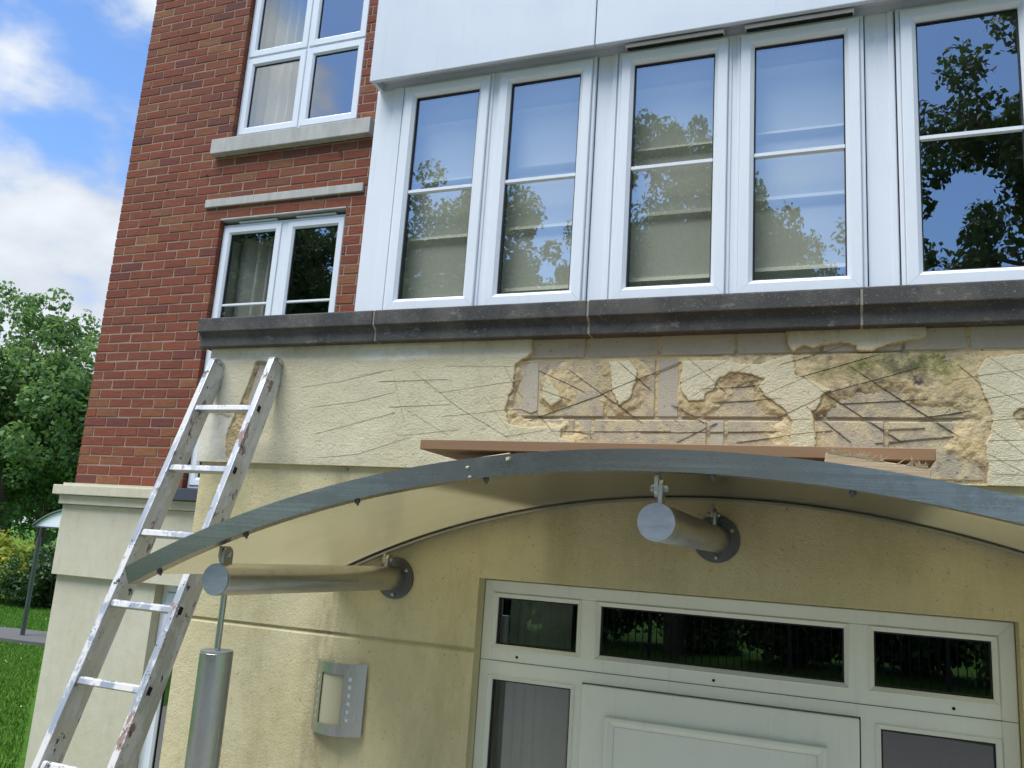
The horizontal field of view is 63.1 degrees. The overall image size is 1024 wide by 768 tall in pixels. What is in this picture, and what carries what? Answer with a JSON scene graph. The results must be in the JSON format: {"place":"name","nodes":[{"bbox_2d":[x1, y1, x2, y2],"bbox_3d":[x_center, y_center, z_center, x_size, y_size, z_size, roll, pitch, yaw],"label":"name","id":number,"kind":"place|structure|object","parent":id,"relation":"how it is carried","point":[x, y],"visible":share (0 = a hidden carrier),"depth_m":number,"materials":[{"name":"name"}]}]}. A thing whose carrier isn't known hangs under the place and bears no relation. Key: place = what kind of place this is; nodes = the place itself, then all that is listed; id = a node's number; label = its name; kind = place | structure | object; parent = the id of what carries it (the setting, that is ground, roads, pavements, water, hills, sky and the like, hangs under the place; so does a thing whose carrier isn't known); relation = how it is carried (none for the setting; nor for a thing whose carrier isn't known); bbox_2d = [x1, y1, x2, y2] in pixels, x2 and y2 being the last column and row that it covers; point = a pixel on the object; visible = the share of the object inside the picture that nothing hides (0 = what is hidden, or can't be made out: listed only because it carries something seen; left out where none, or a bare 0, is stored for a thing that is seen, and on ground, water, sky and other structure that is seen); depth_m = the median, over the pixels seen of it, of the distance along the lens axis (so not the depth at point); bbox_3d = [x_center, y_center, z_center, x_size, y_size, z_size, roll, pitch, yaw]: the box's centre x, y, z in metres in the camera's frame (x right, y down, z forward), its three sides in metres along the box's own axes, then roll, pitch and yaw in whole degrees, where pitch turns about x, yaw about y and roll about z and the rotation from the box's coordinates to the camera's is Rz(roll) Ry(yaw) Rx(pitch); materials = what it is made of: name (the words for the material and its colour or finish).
{"place":"outdoors","nodes":[
{"label":"outdoors","id":0,"kind":"place"},
{"bbox_2d":[0,627,46,646],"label":"garden path","id":1,"kind":"structure","parent":0,"point":[32,637],"depth_m":17.80,"materials":[{"name":"concrete"}]},
{"bbox_2d":[20,509,61,634],"bbox_3d":[-9.181,4.179,18.272,2.547,2.800,1.550,-1,-12,21],"label":"post canopy","id":2,"kind":"object","parent":1,"relation":"on","point":[51,519],"visible":0.33,"depth_m":18.12,"materials":[{"name":"metal"}]},
{"bbox_2d":[0,524,56,767],"bbox_3d":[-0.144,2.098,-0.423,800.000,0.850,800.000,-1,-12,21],"label":"ground","id":3,"kind":"structure","parent":0,"point":[22,759],"depth_m":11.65,"materials":[{"name":"green plant"}]},
{"bbox_2d":[0,529,35,599],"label":"garden shrub","id":4,"kind":"object","parent":3,"relation":"on","point":[6,551],"visible":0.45,"depth_m":25.42,"materials":[{"name":"green plant"}]},
{"bbox_2d":[0,542,56,608],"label":"garden shrub","id":5,"kind":"object","parent":3,"relation":"on","point":[44,587],"visible":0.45,"depth_m":23.91,"materials":[{"name":"green plant"}]},
{"bbox_2d":[2,383,59,546],"bbox_3d":[-23.616,4.131,40.776,7.498,10.422,8.720,13,-15,-39],"label":"broadleaf tree","id":6,"kind":"object","parent":3,"relation":"on","point":[50,535],"visible":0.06,"depth_m":39.26,"materials":[{"name":"green plant"}]},
{"bbox_2d":[0,280,101,535],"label":"broadleaf tree","id":7,"kind":"object","parent":3,"relation":"on","point":[36,441],"visible":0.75,"depth_m":29.35,"materials":[{"name":"green plant"}]},
{"bbox_2d":[17,379,86,552],"bbox_3d":[-18.830,3.929,34.916,5.731,9.130,5.717,4,-11,-3],"label":"broadleaf tree","id":8,"kind":"object","parent":3,"relation":"on","point":[43,532],"visible":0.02,"depth_m":34.11,"materials":[{"name":"green plant"}]},
{"bbox_2d":[0,0,156,522],"label":"sky","id":9,"kind":"structure","parent":0,"point":[72,74],"materials":[{"name":"blue"}]},
{"bbox_2d":[24,0,1023,767],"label":"apartment building","id":10,"kind":"structure","parent":0,"point":[784,636],"depth_m":3.23,"materials":[{"name":"paint"}]},
{"bbox_2d":[138,585,177,767],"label":"window","id":11,"kind":"structure","parent":10,"relation":"in","point":[148,754],"depth_m":5.83,"materials":[{"name":"white plastic"}]},
{"bbox_2d":[223,236,274,316],"bbox_3d":[-2.160,-0.159,6.463,0.560,2.069,0.074,-1,-12,21],"label":"curtain","id":12,"kind":"object","parent":10,"relation":"hanging from","point":[250,269],"visible":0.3,"depth_m":6.59,"materials":[{"name":"fabric"}]},
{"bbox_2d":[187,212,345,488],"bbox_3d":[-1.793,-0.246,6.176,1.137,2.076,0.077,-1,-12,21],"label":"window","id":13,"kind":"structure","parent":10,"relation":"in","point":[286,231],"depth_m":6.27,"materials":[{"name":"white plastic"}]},
{"bbox_2d":[250,0,307,126],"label":"curtain","id":14,"kind":"object","parent":10,"relation":"hanging from","point":[275,88],"visible":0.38,"depth_m":6.95,"materials":[{"name":"fabric"}]},
{"bbox_2d":[237,0,369,135],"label":"window","id":15,"kind":"structure","parent":10,"relation":"in","point":[312,47],"depth_m":6.61,"materials":[{"name":"white plastic"}]},
{"bbox_2d":[311,659,367,737],"bbox_3d":[-0.667,1.191,3.162,0.220,0.260,0.062,-1,-12,21],"label":"door entry intercom","id":16,"kind":"object","parent":10,"relation":"attached to","point":[339,698],"visible":1,"depth_m":3.14,"materials":[{"name":"metal"}]},
{"bbox_2d":[383,73,494,309],"bbox_3d":[-0.302,-0.804,3.544,0.432,1.056,0.067,-1,-12,21],"label":"window","id":17,"kind":"structure","parent":10,"relation":"in","point":[483,85],"depth_m":3.53,"materials":[{"name":"white plastic"}]},
{"bbox_2d":[402,94,478,298],"bbox_3d":[-0.285,-0.805,3.596,0.410,1.035,0.030,-1,-12,21],"label":"roman blind","id":18,"kind":"object","parent":10,"relation":"attached to","point":[436,246],"visible":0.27,"depth_m":3.62,"materials":[{"name":"fabric"}]},
{"bbox_2d":[501,600,572,767],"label":"vertical blind","id":19,"kind":"object","parent":10,"relation":"attached to","point":[534,726],"depth_m":3.12,"materials":[{"name":"fabric"}]},
{"bbox_2d":[481,57,598,304],"bbox_3d":[0.117,-0.808,3.380,0.432,1.056,0.067,-1,-12,21],"label":"window","id":20,"kind":"structure","parent":10,"relation":"in","point":[586,70],"depth_m":3.36,"materials":[{"name":"white plastic"}]},
{"bbox_2d":[501,79,579,292],"bbox_3d":[0.137,-0.809,3.432,0.415,1.035,0.030,-1,-12,21],"label":"roman blind","id":21,"kind":"object","parent":10,"relation":"attached to","point":[537,243],"visible":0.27,"depth_m":3.45,"materials":[{"name":"fabric"}]},
{"bbox_2d":[125,449,1023,767],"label":"entrance canopy","id":22,"kind":"object","parent":10,"relation":"attached to","point":[329,539],"visible":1,"depth_m":2.29,"materials":[{"name":"metal"}]},
{"bbox_2d":[420,439,935,468],"bbox_3d":[0.488,0.246,2.421,1.260,0.028,0.840,-1,-12,22],"label":"wooden board","id":23,"kind":"object","parent":22,"relation":"on","point":[460,449],"visible":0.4,"depth_m":2.02,"materials":[{"name":"brown wood"}]},
{"bbox_2d":[824,444,931,477],"bbox_3d":[0.803,0.178,1.839,0.212,0.053,0.123,8,-9,23],"label":"timber offcut","id":24,"kind":"object","parent":22,"relation":"on","point":[918,469],"visible":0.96,"depth_m":1.79,"materials":[{"name":"beige wood"}]},
{"bbox_2d":[608,29,732,298],"bbox_3d":[0.608,-0.821,3.180,0.443,1.068,0.087,-1,-12,21],"label":"window","id":25,"kind":"structure","parent":10,"relation":"in","point":[720,49],"depth_m":3.17,"materials":[{"name":"white plastic"}]},
{"bbox_2d":[629,59,713,286],"bbox_3d":[0.630,-0.815,3.239,0.425,1.035,0.030,-1,-12,21],"label":"roman blind","id":26,"kind":"object","parent":10,"relation":"attached to","point":[670,225],"visible":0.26,"depth_m":3.25,"materials":[{"name":"fabric"}]},
{"bbox_2d":[473,579,1020,767],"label":"entrance door","id":27,"kind":"structure","parent":10,"relation":"in","point":[625,711],"depth_m":2.74,"materials":[{"name":"plastic"}]},
{"bbox_2d":[755,40,845,279],"bbox_3d":[1.059,-0.819,3.072,0.425,1.035,0.030,-1,-12,21],"label":"roman blind","id":28,"kind":"object","parent":10,"relation":"attached to","point":[799,215],"visible":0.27,"depth_m":3.08,"materials":[{"name":"fabric"}]},
{"bbox_2d":[734,8,867,292],"bbox_3d":[1.037,-0.826,3.012,0.443,1.068,0.087,-1,-12,21],"label":"window","id":29,"kind":"structure","parent":10,"relation":"in","point":[849,30],"depth_m":3.00,"materials":[{"name":"white plastic"}]},
{"bbox_2d":[894,0,1023,284],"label":"window","id":30,"kind":"structure","parent":10,"relation":"in","point":[907,21],"depth_m":2.85,"materials":[{"name":"white plastic"}]},
{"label":"forecourt","id":31,"kind":"structure","parent":0,"visible":0},
{"bbox_2d":[31,357,283,767],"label":"ladder","id":32,"kind":"object","parent":31,"relation":"on","point":[84,681],"visible":0.88,"depth_m":3.12,"materials":[{"name":"metal"}]}
]}

